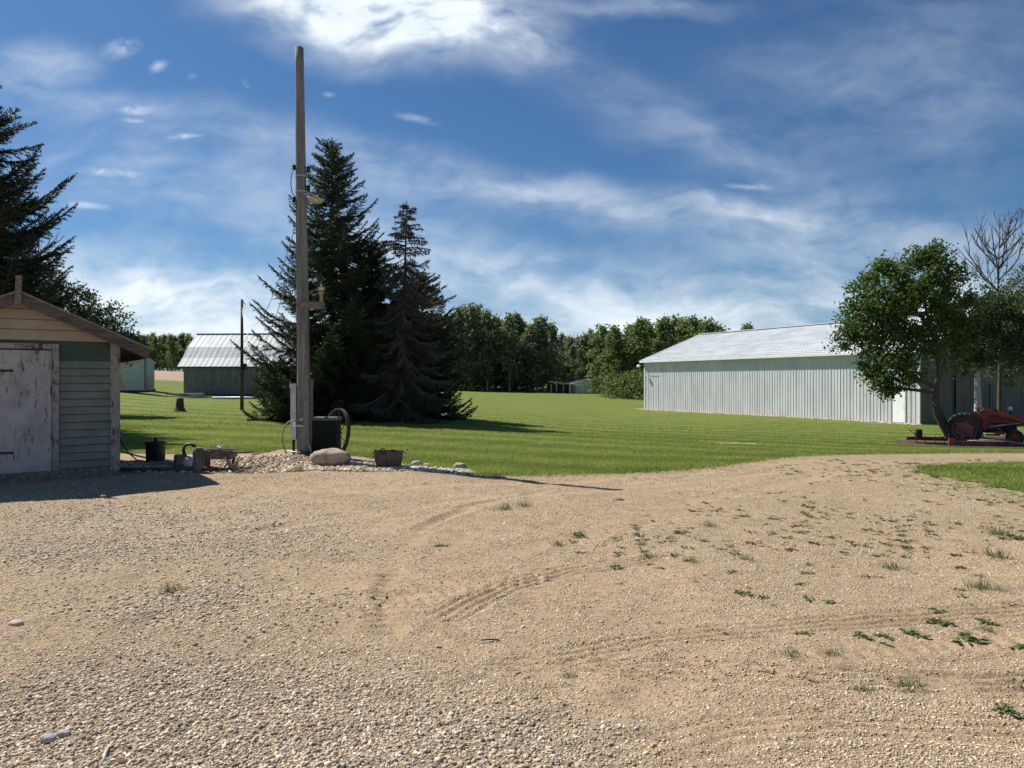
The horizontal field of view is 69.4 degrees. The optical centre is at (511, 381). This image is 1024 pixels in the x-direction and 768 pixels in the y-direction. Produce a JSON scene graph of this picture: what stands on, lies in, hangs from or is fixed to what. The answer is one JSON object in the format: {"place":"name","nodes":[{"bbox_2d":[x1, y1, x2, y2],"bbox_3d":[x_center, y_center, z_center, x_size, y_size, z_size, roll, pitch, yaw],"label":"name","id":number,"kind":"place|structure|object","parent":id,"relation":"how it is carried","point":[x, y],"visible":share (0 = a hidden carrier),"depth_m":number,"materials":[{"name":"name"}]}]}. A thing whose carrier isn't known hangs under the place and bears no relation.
{"place":"outdoors","nodes":[
{"label":"outdoors","id":0,"kind":"place"},
{"bbox_2d":[29,209,64,281],"bbox_3d":[-17.969,-2.800,27.719,1.708,8.629,2.844,0,0,-21],"label":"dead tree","id":1,"kind":"object","parent":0,"point":[41,239],"visible":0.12,"depth_m":28.08,"materials":[{"name":"brown wood"}]},
{"bbox_2d":[154,371,183,380],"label":"field","id":2,"kind":"structure","parent":0,"point":[171,375],"depth_m":124.58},
{"bbox_2d":[147,335,162,369],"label":"poplar tree","id":3,"kind":"object","parent":2,"relation":"on","point":[156,351],"visible":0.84,"depth_m":235.58,"materials":[{"name":"green plant"}]},
{"bbox_2d":[149,354,183,371],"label":"undergrowth","id":4,"kind":"object","parent":2,"relation":"on","point":[163,364],"visible":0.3,"depth_m":232.15,"materials":[{"name":"green plant"}]},
{"bbox_2d":[163,333,182,369],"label":"poplar tree","id":5,"kind":"object","parent":2,"relation":"on","point":[173,352],"visible":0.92,"depth_m":238.54,"materials":[{"name":"green plant"}]},
{"bbox_2d":[0,379,1023,767],"bbox_3d":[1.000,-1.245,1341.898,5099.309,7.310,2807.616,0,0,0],"label":"ground","id":6,"kind":"structure","parent":0,"point":[388,615],"depth_m":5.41,"materials":[{"name":"beige gravel"}]},
{"bbox_2d":[40,733,56,742],"bbox_3d":[-2.072,1.592,3.300,0.072,0.036,0.051,0,0,0],"label":"rock","id":7,"kind":"object","parent":6,"relation":"on","point":[48,737],"visible":1,"depth_m":3.28,"materials":[{"name":"grey stone"}]},
{"bbox_2d":[56,729,70,736],"bbox_3d":[-2.032,1.594,3.350,0.061,0.032,0.044,0,0,0],"label":"rock","id":8,"kind":"object","parent":6,"relation":"on","point":[63,732],"visible":1,"depth_m":3.34,"materials":[{"name":"grey stone"}]},
{"bbox_2d":[0,275,153,483],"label":"garden shed","id":9,"kind":"structure","parent":6,"relation":"on","point":[59,393],"depth_m":12.03,"materials":[{"name":"grey wood"}]},
{"bbox_2d":[0,350,51,473],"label":"door","id":10,"kind":"structure","parent":9,"relation":"in","point":[25,375],"depth_m":11.81,"materials":[{"name":"wood"}]},
{"bbox_2d":[157,333,170,369],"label":"poplar tree","id":11,"kind":"object","parent":6,"relation":"on","point":[163,339],"visible":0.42,"depth_m":246.62,"materials":[{"name":"green plant"}]},
{"bbox_2d":[155,582,187,593],"bbox_3d":[-2.594,1.558,5.604,0.235,0.073,0.242,0,0,44],"label":"grass tuft","id":12,"kind":"object","parent":6,"relation":"on","point":[168,590],"visible":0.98,"depth_m":5.59,"materials":[{"name":"green plant"}]},
{"bbox_2d":[179,333,190,358],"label":"poplar tree","id":13,"kind":"object","parent":6,"relation":"on","point":[187,336],"visible":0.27,"depth_m":251.01,"materials":[{"name":"green plant"}]},
{"bbox_2d":[182,443,196,466],"bbox_3d":[-5.915,1.359,13.593,0.306,0.457,0.254,0,0,0],"label":"swan planter","id":14,"kind":"object","parent":6,"relation":"on","point":[187,461],"visible":0.62,"depth_m":13.51,"materials":[{"name":"plastic"}]},
{"bbox_2d":[192,447,202,472],"bbox_3d":[-5.558,1.396,13.061,0.182,0.452,0.176,0,0,0],"label":"log stump","id":15,"kind":"object","parent":6,"relation":"on","point":[197,461],"visible":1,"depth_m":12.99,"materials":[{"name":"grey wood"}]},
{"bbox_2d":[120,453,429,473],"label":"gravel","id":16,"kind":"structure","parent":6,"relation":"on","point":[356,465],"depth_m":13.75,"materials":[{"name":"beige gravel"}]},
{"bbox_2d":[145,438,165,461],"bbox_3d":[-6.988,1.345,14.490,0.390,0.490,0.390,0,0,0],"label":"black can","id":17,"kind":"object","parent":16,"relation":"on","point":[155,448],"visible":0.9,"depth_m":14.35,"materials":[{"name":"plastic"}]},
{"bbox_2d":[120,467,217,471],"bbox_3d":[-6.188,1.560,13.113,1.900,0.070,0.070,0,0,-3],"label":"old rail","id":18,"kind":"object","parent":16,"relation":"on","point":[143,469],"visible":0.64,"depth_m":13.09,"materials":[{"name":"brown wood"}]},
{"bbox_2d":[173,454,185,466],"bbox_3d":[-6.100,1.483,13.585,0.236,0.281,0.230,0,0,0],"label":"log stump","id":19,"kind":"object","parent":16,"relation":"on","point":[178,460],"visible":0.77,"depth_m":13.49,"materials":[{"name":"grey wood"}]},
{"bbox_2d":[203,444,252,470],"bbox_3d":[-5.101,1.373,13.397,0.863,0.473,0.423,0,0,-6],"label":"wooden cart","id":20,"kind":"object","parent":16,"relation":"on","point":[219,452],"visible":0.98,"depth_m":13.26,"materials":[{"name":"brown wood"}]},
{"bbox_2d":[225,456,265,470],"bbox_3d":[-4.765,1.454,13.169,0.712,0.258,0.257,0,0,-7],"label":"driftwood","id":21,"kind":"object","parent":16,"relation":"on","point":[233,466],"visible":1,"depth_m":13.14,"materials":[{"name":"grey wood"}]},
{"bbox_2d":[310,448,350,465],"bbox_3d":[-3.415,1.441,13.926,0.762,0.374,0.525,0,0,-6],"label":"boulder","id":22,"kind":"object","parent":16,"relation":"on","point":[331,456],"visible":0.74,"depth_m":13.73,"materials":[{"name":"stone"}]},
{"bbox_2d":[370,448,407,466],"bbox_3d":[-2.290,1.411,13.738,0.500,0.379,0.558,0,0,39],"label":"tub planter","id":23,"kind":"object","parent":16,"relation":"on","point":[388,458],"visible":0.93,"depth_m":13.57,"materials":[{"name":"brown wood"}]},
{"bbox_2d":[290,46,324,454],"bbox_3d":[-4.053,-2.482,14.720,0.691,8.353,0.353,0,0,0],"label":"utility pole","id":24,"kind":"object","parent":6,"relation":"on","point":[304,381],"visible":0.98,"depth_m":14.66,"materials":[{"name":"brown wood"}]},
{"bbox_2d":[242,223,295,324],"bbox_3d":[-9.254,-3.014,26.873,0.018,1.821,26.226,0,0,-22],"label":"power wire","id":25,"kind":"object","parent":24,"relation":"attached to","point":[279,276],"visible":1,"depth_m":18.36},
{"bbox_2d":[290,384,296,454],"bbox_3d":[-4.343,0.795,14.708,0.130,1.504,0.135,0,0,0],"label":"meter cabinet","id":26,"kind":"object","parent":24,"relation":"attached to","point":[293,411],"visible":0.94,"depth_m":14.66,"materials":[{"name":"grey metal"}]},
{"bbox_2d":[312,416,341,450],"bbox_3d":[-3.750,1.133,14.927,0.517,0.860,0.443,0,0,3],"label":"utility box","id":27,"kind":"object","parent":6,"relation":"on","point":[325,430],"visible":0.75,"depth_m":14.73,"materials":[{"name":"black plastic"}]},
{"bbox_2d":[0,639,662,767],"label":"gravel","id":28,"kind":"structure","parent":6,"relation":"on","point":[399,754],"depth_m":3.39,"materials":[{"name":"beige gravel"}]},
{"bbox_2d":[0,476,672,767],"bbox_3d":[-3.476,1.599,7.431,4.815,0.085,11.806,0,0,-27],"label":"gravel","id":29,"kind":"structure","parent":6,"relation":"on","point":[72,708],"depth_m":3.71,"materials":[{"name":"beige gravel"}]},
{"bbox_2d":[328,408,350,450],"bbox_3d":[-3.548,1.059,14.902,0.242,1.040,1.040,0,0,-40],"label":"hose","id":30,"kind":"object","parent":6,"relation":"on","point":[347,431],"visible":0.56,"depth_m":14.66,"materials":[{"name":"metal"}]},
{"bbox_2d":[397,465,474,474],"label":"pebbles","id":31,"kind":"object","parent":6,"relation":"on","point":[433,469],"visible":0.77,"depth_m":13.03,"materials":[{"name":"grey gravel"}]},
{"bbox_2d":[773,640,806,661],"bbox_3d":[1.618,1.564,4.291,0.220,0.061,0.233,0,0,-8],"label":"grass tuft","id":32,"kind":"object","parent":6,"relation":"on","point":[790,651],"visible":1,"depth_m":4.29,"materials":[{"name":"green plant"}]},
{"bbox_2d":[560,459,1023,631],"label":"weeds","id":33,"kind":"object","parent":6,"relation":"on","point":[799,531],"visible":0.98,"depth_m":7.94,"materials":[{"name":"green plant"}]},
{"bbox_2d":[869,557,909,570],"bbox_3d":[3.267,1.574,6.392,0.323,0.090,0.343,0,0,21],"label":"grass tuft","id":34,"kind":"object","parent":6,"relation":"on","point":[892,565],"visible":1,"depth_m":6.39,"materials":[{"name":"plant"}]},
{"bbox_2d":[883,669,933,693],"bbox_3d":[2.042,1.562,3.843,0.260,0.072,0.237,0,0,0],"label":"grass tuft","id":35,"kind":"object","parent":6,"relation":"on","point":[903,684],"visible":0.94,"depth_m":3.86,"materials":[{"name":"plant"}]},
{"bbox_2d":[899,629,932,637],"bbox_3d":[2.533,1.580,4.633,0.165,0.021,0.164,0,0,4],"label":"weed","id":36,"kind":"object","parent":6,"relation":"on","point":[913,631],"visible":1,"depth_m":4.64,"materials":[{"name":"green plant"}]},
{"bbox_2d":[925,617,959,626],"bbox_3d":[2.819,1.579,4.869,0.180,0.023,0.180,0,0,10],"label":"weed","id":37,"kind":"object","parent":6,"relation":"on","point":[942,622],"visible":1,"depth_m":4.85,"materials":[{"name":"green plant"}]},
{"bbox_2d":[912,460,1023,491],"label":"grass","id":38,"kind":"structure","parent":6,"relation":"on","point":[1012,466],"depth_m":12.86,"materials":[{"name":"green plant"}]},
{"bbox_2d":[948,631,991,643],"bbox_3d":[2.793,1.583,4.575,0.259,0.031,0.259,0,0,-9],"label":"weed","id":39,"kind":"object","parent":6,"relation":"on","point":[966,636],"visible":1,"depth_m":4.55,"materials":[{"name":"green plant"}]},
{"bbox_2d":[959,573,1011,593],"bbox_3d":[3.647,1.551,5.705,0.339,0.093,0.309,0,0,13],"label":"grass tuft","id":40,"kind":"object","parent":6,"relation":"on","point":[980,585],"visible":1,"depth_m":5.69,"materials":[{"name":"green plant"}]},
{"bbox_2d":[969,544,1022,561],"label":"grass tuft","id":41,"kind":"object","parent":6,"relation":"on","point":[999,554],"visible":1,"depth_m":6.70,"materials":[{"name":"green plant"}]},
{"bbox_2d":[981,524,1023,536],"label":"grass tuft","id":42,"kind":"object","parent":6,"relation":"on","point":[994,531],"visible":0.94,"depth_m":7.76,"materials":[{"name":"green plant"}]},
{"bbox_2d":[990,701,1023,717],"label":"weed","id":43,"kind":"object","parent":6,"relation":"on","point":[1004,709],"visible":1,"depth_m":3.54,"materials":[{"name":"green plant"}]},
{"bbox_2d":[0,0,1023,378],"label":"sky","id":44,"kind":"structure","parent":0,"point":[581,165],"materials":[{"name":"blue"}]},
{"bbox_2d":[120,380,1023,491],"bbox_3d":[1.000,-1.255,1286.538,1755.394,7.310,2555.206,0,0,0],"label":"lawn","id":45,"kind":"structure","parent":0,"point":[579,406],"depth_m":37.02,"materials":[{"name":"green plant"}]},
{"bbox_2d":[0,85,119,329],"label":"spruce tree","id":46,"kind":"object","parent":45,"relation":"on","point":[15,242],"visible":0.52,"depth_m":22.64,"materials":[{"name":"green plant"}]},
{"bbox_2d":[24,264,147,367],"bbox_3d":[-19.364,-1.927,32.370,6.900,6.817,4.480,0,0,0],"label":"broadleaf tree","id":47,"kind":"object","parent":45,"relation":"on","point":[86,296],"visible":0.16,"depth_m":32.02,"materials":[{"name":"green plant"}]},
{"bbox_2d":[120,358,172,393],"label":"white shed","id":48,"kind":"structure","parent":45,"relation":"on","point":[137,376],"depth_m":56.96,"materials":[{"name":"grey metal"}]},
{"bbox_2d":[174,398,185,411],"bbox_3d":[-16.373,1.160,36.437,0.729,0.682,0.729,0,0,0],"label":"tree stump","id":49,"kind":"object","parent":45,"relation":"on","point":[179,407],"visible":0.93,"depth_m":36.27,"materials":[{"name":"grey wood"}]},
{"bbox_2d":[166,393,225,397],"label":"plank pile","id":50,"kind":"object","parent":45,"relation":"on","point":[186,395],"visible":0.81,"depth_m":57.93,"materials":[{"name":"grey wood"}]},
{"bbox_2d":[240,299,246,409],"bbox_3d":[-14.175,-1.354,38.946,0.335,5.941,0.300,0,0,0],"label":"utility pole","id":51,"kind":"object","parent":45,"relation":"on","point":[243,366],"visible":0.81,"depth_m":38.93,"materials":[{"name":"brown wood"}]},
{"bbox_2d":[242,249,295,345],"bbox_3d":[-9.254,-2.519,26.873,0.018,2.510,26.227,0,0,-22],"label":"power wire","id":52,"kind":"object","parent":51,"relation":"attached to","point":[280,302],"visible":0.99,"depth_m":18.52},
{"bbox_2d":[178,333,321,394],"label":"barn","id":53,"kind":"structure","parent":45,"relation":"on","point":[209,363],"depth_m":65.91,"materials":[{"name":"metal"}]},
{"bbox_2d":[240,356,317,421],"bbox_3d":[-9.277,0.626,29.713,3.218,3.337,3.150,0,0,0],"label":"spruce tree","id":54,"kind":"object","parent":45,"relation":"on","point":[270,392],"visible":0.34,"depth_m":29.36,"materials":[{"name":"green plant"}]},
{"bbox_2d":[231,137,401,423],"bbox_3d":[-7.876,-3.919,30.979,7.092,12.665,7.740,0,0,0],"label":"spruce tree","id":55,"kind":"object","parent":45,"relation":"on","point":[333,238],"visible":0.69,"depth_m":29.94,"materials":[{"name":"green plant"}]},
{"bbox_2d":[313,236,438,422],"bbox_3d":[-6.035,-1.815,31.767,5.814,8.818,6.014,0,0,0],"label":"spruce tree","id":56,"kind":"object","parent":45,"relation":"on","point":[372,356],"visible":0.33,"depth_m":30.34,"materials":[{"name":"green plant"}]},
{"bbox_2d":[346,201,454,423],"bbox_3d":[-4.771,-2.239,30.088,5.176,10.376,4.697,0,0,0],"label":"spruce tree","id":57,"kind":"object","parent":45,"relation":"on","point":[399,328],"visible":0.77,"depth_m":29.82,"materials":[{"name":"green plant"}]},
{"bbox_2d":[392,272,477,420],"bbox_3d":[-4.156,-1.271,32.852,5.304,7.465,5.157,0,0,0],"label":"spruce tree","id":58,"kind":"object","parent":45,"relation":"on","point":[447,362],"visible":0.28,"depth_m":32.50,"materials":[{"name":"green plant"}]},
{"bbox_2d":[438,313,460,389],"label":"poplar tree","id":59,"kind":"object","parent":45,"relation":"on","point":[455,329],"visible":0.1,"depth_m":100.02,"materials":[{"name":"green plant"}]},
{"bbox_2d":[446,305,483,390],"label":"poplar tree","id":60,"kind":"object","parent":45,"relation":"on","point":[459,322],"visible":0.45,"depth_m":100.19,"materials":[{"name":"green plant"}]},
{"bbox_2d":[451,302,487,390],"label":"poplar tree","id":61,"kind":"object","parent":45,"relation":"on","point":[471,323],"visible":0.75,"depth_m":100.13,"materials":[{"name":"green plant"}]},
{"bbox_2d":[465,303,499,389],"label":"poplar tree","id":62,"kind":"object","parent":45,"relation":"on","point":[477,307],"visible":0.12,"depth_m":102.77,"materials":[{"name":"green plant"}]},
{"bbox_2d":[471,308,505,390],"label":"poplar tree","id":63,"kind":"object","parent":45,"relation":"on","point":[489,344],"visible":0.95,"depth_m":101.08,"materials":[{"name":"green plant"}]},
{"bbox_2d":[484,313,508,389],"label":"poplar tree","id":64,"kind":"object","parent":45,"relation":"on","point":[496,319],"visible":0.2,"depth_m":104.85,"materials":[{"name":"green plant"}]},
{"bbox_2d":[491,320,507,390],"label":"poplar tree","id":65,"kind":"object","parent":45,"relation":"on","point":[499,366],"visible":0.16,"depth_m":104.70,"materials":[{"name":"green plant"}]},
{"bbox_2d":[493,312,528,390],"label":"poplar tree","id":66,"kind":"object","parent":45,"relation":"on","point":[511,348],"visible":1,"depth_m":100.44,"materials":[{"name":"green plant"}]},
{"bbox_2d":[498,310,527,390],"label":"poplar tree","id":67,"kind":"object","parent":45,"relation":"on","point":[519,321],"visible":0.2,"depth_m":104.75,"materials":[{"name":"green plant"}]},
{"bbox_2d":[456,369,584,390],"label":"undergrowth","id":68,"kind":"object","parent":45,"relation":"on","point":[557,379],"visible":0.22,"depth_m":105.34,"materials":[{"name":"green plant"}]},
{"bbox_2d":[513,322,546,391],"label":"poplar tree","id":69,"kind":"object","parent":45,"relation":"on","point":[522,337],"visible":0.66,"depth_m":101.48,"materials":[{"name":"green plant"}]},
{"bbox_2d":[519,316,556,391],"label":"poplar tree","id":70,"kind":"object","parent":45,"relation":"on","point":[537,354],"visible":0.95,"depth_m":101.10,"materials":[{"name":"green plant"}]},
{"bbox_2d":[530,314,562,391],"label":"poplar tree","id":71,"kind":"object","parent":45,"relation":"on","point":[551,368],"visible":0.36,"depth_m":102.65,"materials":[{"name":"green plant"}]},
{"bbox_2d":[543,321,566,388],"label":"poplar tree","id":72,"kind":"object","parent":45,"relation":"on","point":[553,335],"visible":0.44,"depth_m":106.06,"materials":[{"name":"green plant"}]},
{"bbox_2d":[547,381,574,392],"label":"open lean to","id":73,"kind":"object","parent":45,"relation":"on","point":[556,388],"visible":0.85,"depth_m":99.13,"materials":[{"name":"grey wood"}]},
{"bbox_2d":[557,341,571,384],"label":"poplar tree","id":74,"kind":"object","parent":45,"relation":"on","point":[562,353],"visible":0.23,"depth_m":118.27,"materials":[{"name":"green plant"}]},
{"bbox_2d":[563,334,574,384],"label":"poplar tree","id":75,"kind":"object","parent":45,"relation":"on","point":[570,339],"visible":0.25,"depth_m":132.34,"materials":[{"name":"green plant"}]},
{"bbox_2d":[561,344,580,381],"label":"poplar tree","id":76,"kind":"object","parent":45,"relation":"on","point":[572,354],"visible":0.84,"depth_m":113.56,"materials":[{"name":"green plant"}]},
{"bbox_2d":[573,335,585,379],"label":"poplar tree","id":77,"kind":"object","parent":45,"relation":"on","point":[577,344],"visible":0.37,"depth_m":130.57,"materials":[{"name":"green plant"}]},
{"bbox_2d":[571,331,594,380],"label":"poplar tree","id":78,"kind":"object","parent":45,"relation":"on","point":[582,347],"visible":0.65,"depth_m":129.22,"materials":[{"name":"green plant"}]},
{"bbox_2d":[568,379,601,393],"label":"shed","id":79,"kind":"structure","parent":45,"relation":"on","point":[580,386],"depth_m":97.86,"materials":[{"name":"grey metal"}]},
{"bbox_2d":[581,331,600,378],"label":"poplar tree","id":80,"kind":"object","parent":45,"relation":"on","point":[590,347],"visible":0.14,"depth_m":128.68,"materials":[{"name":"green plant"}]},
{"bbox_2d":[583,323,614,395],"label":"poplar tree","id":81,"kind":"object","parent":45,"relation":"on","point":[593,373],"visible":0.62,"depth_m":90.04,"materials":[{"name":"green plant"}]},
{"bbox_2d":[599,324,638,393],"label":"poplar tree","id":82,"kind":"object","parent":45,"relation":"on","point":[615,339],"visible":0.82,"depth_m":87.44,"materials":[{"name":"green plant"}]},
{"bbox_2d":[597,367,643,400],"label":"undergrowth","id":83,"kind":"object","parent":45,"relation":"on","point":[627,393],"visible":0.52,"depth_m":83.84,"materials":[{"name":"green plant"}]},
{"bbox_2d":[619,323,637,378],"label":"poplar tree","id":84,"kind":"object","parent":45,"relation":"on","point":[630,326],"visible":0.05,"depth_m":92.72,"materials":[{"name":"green plant"}]},
{"bbox_2d":[614,315,654,391],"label":"poplar tree","id":85,"kind":"object","parent":45,"relation":"on","point":[638,343],"visible":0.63,"depth_m":86.97,"materials":[{"name":"green plant"}]},
{"bbox_2d":[640,323,656,389],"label":"poplar tree","id":86,"kind":"object","parent":45,"relation":"on","point":[649,328],"visible":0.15,"depth_m":91.63,"materials":[{"name":"green plant"}]},
{"bbox_2d":[641,317,678,356],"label":"poplar tree","id":87,"kind":"object","parent":45,"relation":"on","point":[664,332],"visible":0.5,"depth_m":87.32,"materials":[{"name":"green plant"}]},
{"bbox_2d":[660,313,676,350],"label":"poplar tree","id":88,"kind":"object","parent":45,"relation":"on","point":[670,327],"visible":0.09,"depth_m":92.25,"materials":[{"name":"green plant"}]},
{"bbox_2d":[670,316,688,343],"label":"poplar tree","id":89,"kind":"object","parent":45,"relation":"on","point":[678,328],"visible":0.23,"depth_m":90.91,"materials":[{"name":"green plant"}]},
{"bbox_2d":[672,314,701,345],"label":"poplar tree","id":90,"kind":"object","parent":45,"relation":"on","point":[692,325],"visible":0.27,"depth_m":90.08,"materials":[{"name":"green plant"}]},
{"bbox_2d":[692,316,717,336],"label":"poplar tree","id":91,"kind":"object","parent":45,"relation":"on","point":[708,326],"visible":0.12,"depth_m":83.94,"materials":[{"name":"green plant"}]},
{"bbox_2d":[401,450,1023,477],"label":"grass","id":92,"kind":"structure","parent":45,"relation":"on","point":[657,469],"depth_m":13.61,"materials":[{"name":"green plant"}]},
{"bbox_2d":[633,408,922,424],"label":"gravel","id":93,"kind":"structure","parent":45,"relation":"on","point":[788,416],"depth_m":48.41,"materials":[{"name":"gravel"}]},
{"bbox_2d":[639,311,1023,423],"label":"steel building","id":94,"kind":"structure","parent":45,"relation":"on","point":[797,371],"depth_m":50.06,"materials":[{"name":"grey metal"}]},
{"bbox_2d":[892,387,904,422],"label":"door","id":95,"kind":"structure","parent":94,"relation":"in","point":[898,406],"depth_m":42.08,"materials":[{"name":"white metal"}]},
{"bbox_2d":[954,352,989,413],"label":"sliding door","id":96,"kind":"structure","parent":94,"relation":"in","point":[963,388],"depth_m":42.79,"materials":[{"name":"grey metal"}]},
{"bbox_2d":[990,352,1022,416],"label":"sliding door","id":97,"kind":"structure","parent":94,"relation":"in","point":[1013,398],"depth_m":44.64,"materials":[{"name":"grey metal"}]},
{"bbox_2d":[822,237,1006,437],"bbox_3d":[14.466,-1.332,27.039,5.706,7.817,3.413,0,0,-9],"label":"broadleaf tree","id":98,"kind":"object","parent":45,"relation":"on","point":[903,302],"visible":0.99,"depth_m":26.66,"materials":[{"name":"green plant"}]},
{"bbox_2d":[956,204,1023,411],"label":"dead tree","id":99,"kind":"object","parent":45,"relation":"on","point":[999,381],"visible":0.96,"depth_m":33.92,"materials":[{"name":"grey wood"}]},
{"bbox_2d":[966,254,1023,391],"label":"aspen tree","id":100,"kind":"object","parent":45,"relation":"on","point":[1011,371],"visible":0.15,"depth_m":35.85,"materials":[{"name":"green plant"}]},
{"bbox_2d":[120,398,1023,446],"bbox_3d":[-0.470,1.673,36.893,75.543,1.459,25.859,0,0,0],"label":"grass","id":101,"kind":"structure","parent":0,"point":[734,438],"depth_m":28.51,"materials":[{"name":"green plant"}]},
{"bbox_2d":[889,436,1023,447],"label":"soil","id":102,"kind":"structure","parent":0,"point":[930,442],"depth_m":26.11,"materials":[{"name":"brown soil"}]},
{"bbox_2d":[905,429,948,442],"bbox_3d":[14.975,1.971,26.678,1.508,0.508,0.724,0,0,4],"label":"rusty plough","id":103,"kind":"object","parent":102,"relation":"on","point":[918,433],"visible":0.94,"depth_m":26.58,"materials":[{"name":"red paint"}]},
{"bbox_2d":[917,275,1023,436],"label":"birch tree","id":104,"kind":"object","parent":102,"relation":"on","point":[1009,344],"visible":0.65,"depth_m":30.68,"materials":[{"name":"green plant"}]},
{"bbox_2d":[946,407,1023,441],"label":"tractor","id":105,"kind":"object","parent":102,"relation":"on","point":[965,426],"visible":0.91,"depth_m":26.17,"materials":[{"name":"red paint"}]},
{"bbox_2d":[948,438,1023,445],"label":"rusty beam","id":106,"kind":"structure","parent":102,"relation":"on","point":[951,441],"depth_m":24.28,"materials":[{"name":"brown metal"}]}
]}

